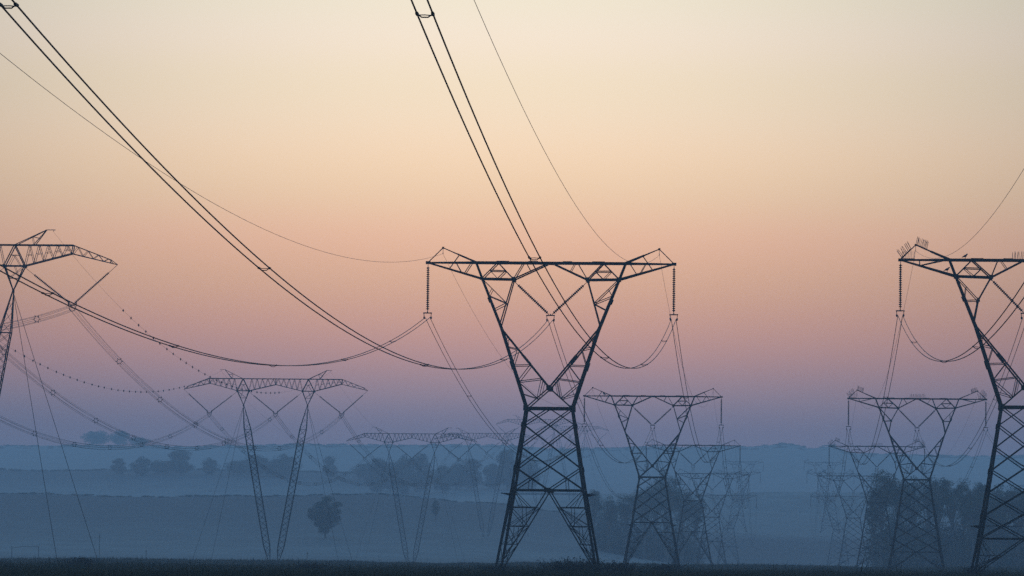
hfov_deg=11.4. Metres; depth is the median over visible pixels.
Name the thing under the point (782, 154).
sky
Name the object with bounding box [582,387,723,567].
lattice pylon
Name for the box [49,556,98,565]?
weed bush
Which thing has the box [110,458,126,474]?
broad tree
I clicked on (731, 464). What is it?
window frame
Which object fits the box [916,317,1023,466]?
conductor bundle
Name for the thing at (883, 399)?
conductor bundle
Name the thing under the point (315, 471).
hedgerow
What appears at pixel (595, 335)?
window frame
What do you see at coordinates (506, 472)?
broad tree
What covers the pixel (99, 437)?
tree
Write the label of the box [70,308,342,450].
conductor bundle
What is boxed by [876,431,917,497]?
conductor bundle
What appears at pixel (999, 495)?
gum tree
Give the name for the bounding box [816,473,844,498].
window frame
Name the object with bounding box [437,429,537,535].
guyed pylon
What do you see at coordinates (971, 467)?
conductor bundle
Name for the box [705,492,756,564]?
lattice pylon
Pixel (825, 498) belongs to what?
conductor bundle
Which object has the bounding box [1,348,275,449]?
conductor bundle
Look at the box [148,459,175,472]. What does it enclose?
tree
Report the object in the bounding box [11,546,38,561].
pipe frame
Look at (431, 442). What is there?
guyed pylon
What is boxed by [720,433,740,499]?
conductor bundle
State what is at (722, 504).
window frame
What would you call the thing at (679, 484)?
window frame
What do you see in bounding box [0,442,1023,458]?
scrub
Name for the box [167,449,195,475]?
broad tree
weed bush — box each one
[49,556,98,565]
[529,558,592,571]
[542,555,631,572]
[597,560,652,572]
[639,562,688,571]
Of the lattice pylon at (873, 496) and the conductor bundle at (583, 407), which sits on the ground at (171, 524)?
the lattice pylon at (873, 496)
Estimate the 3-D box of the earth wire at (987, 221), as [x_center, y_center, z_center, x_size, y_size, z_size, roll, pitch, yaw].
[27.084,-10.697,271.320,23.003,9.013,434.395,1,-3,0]
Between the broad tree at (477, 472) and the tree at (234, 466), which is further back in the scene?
the tree at (234, 466)
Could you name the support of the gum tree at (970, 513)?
on the ground at (171, 524)
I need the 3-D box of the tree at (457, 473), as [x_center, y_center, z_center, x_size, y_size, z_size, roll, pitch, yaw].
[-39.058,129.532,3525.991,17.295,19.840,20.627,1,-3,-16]
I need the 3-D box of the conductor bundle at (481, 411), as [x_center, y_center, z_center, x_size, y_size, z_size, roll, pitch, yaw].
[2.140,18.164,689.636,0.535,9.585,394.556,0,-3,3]
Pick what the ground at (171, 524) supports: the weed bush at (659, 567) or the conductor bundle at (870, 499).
the weed bush at (659, 567)
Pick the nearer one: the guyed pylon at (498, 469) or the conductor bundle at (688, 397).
the conductor bundle at (688, 397)
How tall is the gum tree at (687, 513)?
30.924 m
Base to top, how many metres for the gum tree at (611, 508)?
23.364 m
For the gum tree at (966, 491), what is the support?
on the ground at (171, 524)
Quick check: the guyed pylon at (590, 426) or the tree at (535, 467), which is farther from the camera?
the tree at (535, 467)
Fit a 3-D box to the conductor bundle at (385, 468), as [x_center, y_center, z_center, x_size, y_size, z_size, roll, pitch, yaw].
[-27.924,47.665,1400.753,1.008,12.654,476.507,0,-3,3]
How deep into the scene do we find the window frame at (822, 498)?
2183.49 m
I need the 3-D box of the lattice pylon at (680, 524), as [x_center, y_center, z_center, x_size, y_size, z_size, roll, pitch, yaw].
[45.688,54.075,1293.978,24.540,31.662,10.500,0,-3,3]
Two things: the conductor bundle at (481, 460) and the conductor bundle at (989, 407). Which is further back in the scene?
the conductor bundle at (481, 460)
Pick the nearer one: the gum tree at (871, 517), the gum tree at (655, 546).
the gum tree at (871, 517)
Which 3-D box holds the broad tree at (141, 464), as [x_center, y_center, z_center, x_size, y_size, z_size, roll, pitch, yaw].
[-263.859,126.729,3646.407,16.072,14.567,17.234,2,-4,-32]
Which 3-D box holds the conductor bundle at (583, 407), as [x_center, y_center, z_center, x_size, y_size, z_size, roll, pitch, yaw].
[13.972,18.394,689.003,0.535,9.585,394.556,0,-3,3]
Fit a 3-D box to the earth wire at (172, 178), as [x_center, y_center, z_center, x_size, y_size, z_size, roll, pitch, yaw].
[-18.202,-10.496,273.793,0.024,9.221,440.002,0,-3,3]
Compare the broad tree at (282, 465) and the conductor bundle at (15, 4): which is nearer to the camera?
the conductor bundle at (15, 4)
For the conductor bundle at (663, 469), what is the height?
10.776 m
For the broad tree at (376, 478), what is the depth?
3440.66 m
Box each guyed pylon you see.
[0,230,117,564]
[184,369,367,559]
[348,427,476,561]
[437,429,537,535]
[497,415,580,505]
[536,422,608,499]
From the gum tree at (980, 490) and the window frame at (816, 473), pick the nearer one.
the gum tree at (980, 490)
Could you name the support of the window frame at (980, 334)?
in the lattice pylon at (987, 494)
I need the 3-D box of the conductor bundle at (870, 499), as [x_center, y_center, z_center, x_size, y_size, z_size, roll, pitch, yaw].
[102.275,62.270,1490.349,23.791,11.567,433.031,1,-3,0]
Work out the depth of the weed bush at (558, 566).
482.50 m
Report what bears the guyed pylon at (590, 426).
on the ground at (171, 524)
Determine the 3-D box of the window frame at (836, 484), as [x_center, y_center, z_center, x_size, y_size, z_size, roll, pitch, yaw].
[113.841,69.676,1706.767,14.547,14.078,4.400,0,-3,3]
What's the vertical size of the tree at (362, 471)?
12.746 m
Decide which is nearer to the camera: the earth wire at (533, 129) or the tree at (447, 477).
the earth wire at (533, 129)
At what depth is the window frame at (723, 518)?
2183.22 m
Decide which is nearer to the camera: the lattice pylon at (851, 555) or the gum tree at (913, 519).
the gum tree at (913, 519)
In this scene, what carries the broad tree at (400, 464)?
on the ground at (171, 524)
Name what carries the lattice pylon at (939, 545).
on the ground at (171, 524)
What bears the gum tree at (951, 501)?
on the ground at (171, 524)
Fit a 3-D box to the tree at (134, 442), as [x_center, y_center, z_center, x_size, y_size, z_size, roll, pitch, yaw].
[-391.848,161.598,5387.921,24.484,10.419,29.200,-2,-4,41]
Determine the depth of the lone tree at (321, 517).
2045.50 m
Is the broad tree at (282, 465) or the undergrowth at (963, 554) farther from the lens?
the broad tree at (282, 465)
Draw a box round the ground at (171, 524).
[0,444,1023,574]
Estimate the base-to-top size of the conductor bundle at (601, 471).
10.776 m
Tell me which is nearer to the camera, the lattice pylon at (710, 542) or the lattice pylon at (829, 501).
the lattice pylon at (710, 542)
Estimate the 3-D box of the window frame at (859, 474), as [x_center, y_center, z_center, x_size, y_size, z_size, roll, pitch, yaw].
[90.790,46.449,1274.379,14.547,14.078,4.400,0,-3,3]
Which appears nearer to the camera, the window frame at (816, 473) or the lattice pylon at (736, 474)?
the window frame at (816, 473)
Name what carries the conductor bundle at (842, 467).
attached to the lattice pylon at (939, 545)
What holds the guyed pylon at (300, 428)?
on the ground at (171, 524)
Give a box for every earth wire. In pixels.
[0,53,440,261]
[1,342,216,392]
[55,234,325,393]
[443,254,584,405]
[474,0,656,263]
[659,256,711,406]
[862,251,915,408]
[916,169,1023,257]
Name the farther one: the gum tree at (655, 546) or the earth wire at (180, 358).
the gum tree at (655, 546)
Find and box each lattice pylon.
[423,247,677,570]
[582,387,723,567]
[645,439,741,563]
[674,469,749,563]
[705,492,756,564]
[713,469,760,531]
[722,460,763,501]
[803,459,844,501]
[806,470,853,532]
[810,491,866,564]
[817,470,889,566]
[827,438,925,566]
[846,386,987,570]
[896,237,1023,574]
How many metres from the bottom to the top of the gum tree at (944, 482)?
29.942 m
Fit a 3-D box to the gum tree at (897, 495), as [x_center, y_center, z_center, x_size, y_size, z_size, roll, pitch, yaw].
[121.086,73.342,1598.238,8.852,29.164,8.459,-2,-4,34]
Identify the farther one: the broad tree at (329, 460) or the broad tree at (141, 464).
the broad tree at (141, 464)
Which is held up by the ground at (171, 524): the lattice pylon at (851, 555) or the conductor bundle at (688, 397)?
the lattice pylon at (851, 555)
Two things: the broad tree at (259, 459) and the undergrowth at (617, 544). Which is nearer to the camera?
the undergrowth at (617, 544)
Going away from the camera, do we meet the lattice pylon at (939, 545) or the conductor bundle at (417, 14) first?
the conductor bundle at (417, 14)
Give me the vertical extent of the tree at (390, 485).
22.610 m
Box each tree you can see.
[80,430,113,444]
[107,430,129,444]
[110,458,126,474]
[129,437,152,445]
[129,456,151,474]
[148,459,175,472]
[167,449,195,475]
[200,457,220,473]
[223,460,245,473]
[239,454,272,476]
[259,460,277,475]
[270,453,303,476]
[307,496,342,538]
[322,455,337,477]
[351,464,372,478]
[362,458,389,493]
[382,461,396,490]
[389,454,413,493]
[404,453,432,494]
[429,464,453,492]
[431,500,440,519]
[448,462,466,488]
[458,458,482,489]
[482,462,500,488]
[496,448,520,489]
[512,457,543,491]
[588,489,602,548]
[598,496,620,552]
[616,493,638,554]
[627,489,658,559]
[645,483,666,560]
[653,471,683,562]
[670,489,695,563]
[687,495,707,563]
[864,496,879,566]
[867,469,898,566]
[887,476,911,566]
[904,475,926,561]
[918,478,941,566]
[931,475,952,533]
[939,480,966,566]
[957,478,971,541]
[957,494,992,564]
[967,481,993,565]
[975,496,1010,566]
[989,484,1016,563]
[1004,484,1023,566]
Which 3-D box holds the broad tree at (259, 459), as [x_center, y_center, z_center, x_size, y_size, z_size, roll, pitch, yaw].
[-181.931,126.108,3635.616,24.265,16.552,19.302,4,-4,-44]
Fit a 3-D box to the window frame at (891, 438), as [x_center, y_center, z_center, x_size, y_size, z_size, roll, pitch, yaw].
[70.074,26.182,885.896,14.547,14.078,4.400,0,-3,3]
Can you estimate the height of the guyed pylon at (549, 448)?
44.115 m
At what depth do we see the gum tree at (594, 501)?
2037.68 m
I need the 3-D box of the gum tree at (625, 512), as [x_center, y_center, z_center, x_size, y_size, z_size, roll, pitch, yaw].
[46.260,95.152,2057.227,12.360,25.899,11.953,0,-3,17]
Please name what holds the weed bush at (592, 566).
on the ground at (171, 524)
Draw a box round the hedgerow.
[0,468,353,473]
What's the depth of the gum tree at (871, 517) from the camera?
1589.79 m
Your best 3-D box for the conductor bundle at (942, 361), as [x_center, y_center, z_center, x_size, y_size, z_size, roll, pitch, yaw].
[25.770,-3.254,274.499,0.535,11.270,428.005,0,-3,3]
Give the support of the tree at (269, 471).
on the ground at (171, 524)
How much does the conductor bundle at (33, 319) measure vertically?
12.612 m
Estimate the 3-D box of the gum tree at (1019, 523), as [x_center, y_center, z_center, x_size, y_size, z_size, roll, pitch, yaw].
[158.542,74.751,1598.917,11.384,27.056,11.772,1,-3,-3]
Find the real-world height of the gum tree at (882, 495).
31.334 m
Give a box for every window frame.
[475,262,625,408]
[611,396,694,475]
[665,446,720,499]
[690,474,734,515]
[712,496,745,526]
[724,474,750,498]
[731,464,754,485]
[812,463,835,485]
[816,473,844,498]
[822,498,854,528]
[832,476,874,516]
[848,447,905,501]
[875,398,958,478]
[949,259,1023,406]
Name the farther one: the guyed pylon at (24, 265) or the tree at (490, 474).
the tree at (490, 474)
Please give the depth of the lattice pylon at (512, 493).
491.78 m
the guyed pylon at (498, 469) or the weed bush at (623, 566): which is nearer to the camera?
the weed bush at (623, 566)
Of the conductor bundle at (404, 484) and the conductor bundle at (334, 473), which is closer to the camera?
the conductor bundle at (334, 473)
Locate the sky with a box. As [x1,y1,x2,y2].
[0,0,1023,455]
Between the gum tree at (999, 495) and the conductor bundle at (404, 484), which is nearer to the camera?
the gum tree at (999, 495)
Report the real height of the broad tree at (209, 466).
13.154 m
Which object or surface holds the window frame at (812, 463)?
in the lattice pylon at (825, 470)
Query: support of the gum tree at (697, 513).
on the ground at (171, 524)
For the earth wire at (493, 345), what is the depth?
578.77 m
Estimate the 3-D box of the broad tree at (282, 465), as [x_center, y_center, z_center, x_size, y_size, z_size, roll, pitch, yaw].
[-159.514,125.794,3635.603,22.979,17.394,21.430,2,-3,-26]
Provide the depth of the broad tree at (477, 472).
3518.56 m
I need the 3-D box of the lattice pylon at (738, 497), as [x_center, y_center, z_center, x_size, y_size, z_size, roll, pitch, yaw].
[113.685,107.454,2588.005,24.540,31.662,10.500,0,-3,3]
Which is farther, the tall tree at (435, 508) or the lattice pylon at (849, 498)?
the tall tree at (435, 508)
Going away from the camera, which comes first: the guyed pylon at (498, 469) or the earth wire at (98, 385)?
the earth wire at (98, 385)
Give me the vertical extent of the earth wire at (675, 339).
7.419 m
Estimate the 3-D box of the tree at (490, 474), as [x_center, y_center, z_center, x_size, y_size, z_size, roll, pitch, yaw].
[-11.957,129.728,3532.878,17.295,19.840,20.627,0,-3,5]
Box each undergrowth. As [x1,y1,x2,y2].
[586,504,706,563]
[862,508,1023,566]
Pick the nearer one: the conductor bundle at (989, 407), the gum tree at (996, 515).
the conductor bundle at (989, 407)
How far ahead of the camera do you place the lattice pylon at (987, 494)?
487.13 m
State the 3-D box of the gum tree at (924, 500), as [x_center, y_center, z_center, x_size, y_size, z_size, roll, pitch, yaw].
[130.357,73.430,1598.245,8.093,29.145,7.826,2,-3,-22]
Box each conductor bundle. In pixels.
[0,0,552,369]
[0,265,429,366]
[0,305,72,330]
[0,413,209,449]
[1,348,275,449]
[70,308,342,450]
[209,416,363,485]
[275,417,410,485]
[340,416,459,486]
[365,453,450,485]
[411,0,675,368]
[425,318,585,460]
[450,438,505,462]
[548,320,653,462]
[583,428,646,498]
[651,428,693,499]
[671,319,722,462]
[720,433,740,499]
[817,473,829,520]
[828,430,849,496]
[847,316,902,464]
[853,469,877,521]
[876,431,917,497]
[898,282,1023,362]
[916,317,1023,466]
[924,431,986,496]
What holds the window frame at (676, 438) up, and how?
in the lattice pylon at (676, 438)
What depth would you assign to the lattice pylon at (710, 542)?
1653.67 m
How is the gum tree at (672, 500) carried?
on the ground at (171, 524)
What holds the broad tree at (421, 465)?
on the ground at (171, 524)
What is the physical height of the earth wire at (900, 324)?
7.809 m
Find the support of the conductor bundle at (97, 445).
attached to the guyed pylon at (24, 265)
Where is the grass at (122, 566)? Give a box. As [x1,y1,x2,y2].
[0,554,1023,575]
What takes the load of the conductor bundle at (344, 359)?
attached to the lattice pylon at (512, 493)
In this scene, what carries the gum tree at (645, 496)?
on the ground at (171, 524)
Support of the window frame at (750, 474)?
in the lattice pylon at (738, 497)
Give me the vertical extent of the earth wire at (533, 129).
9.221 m
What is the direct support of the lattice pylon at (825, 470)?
on the ground at (171, 524)
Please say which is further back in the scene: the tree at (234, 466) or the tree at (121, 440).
the tree at (121, 440)
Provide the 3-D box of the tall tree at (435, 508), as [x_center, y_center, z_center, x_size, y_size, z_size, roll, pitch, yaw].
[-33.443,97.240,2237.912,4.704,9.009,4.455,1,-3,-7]
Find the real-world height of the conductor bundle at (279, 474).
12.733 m

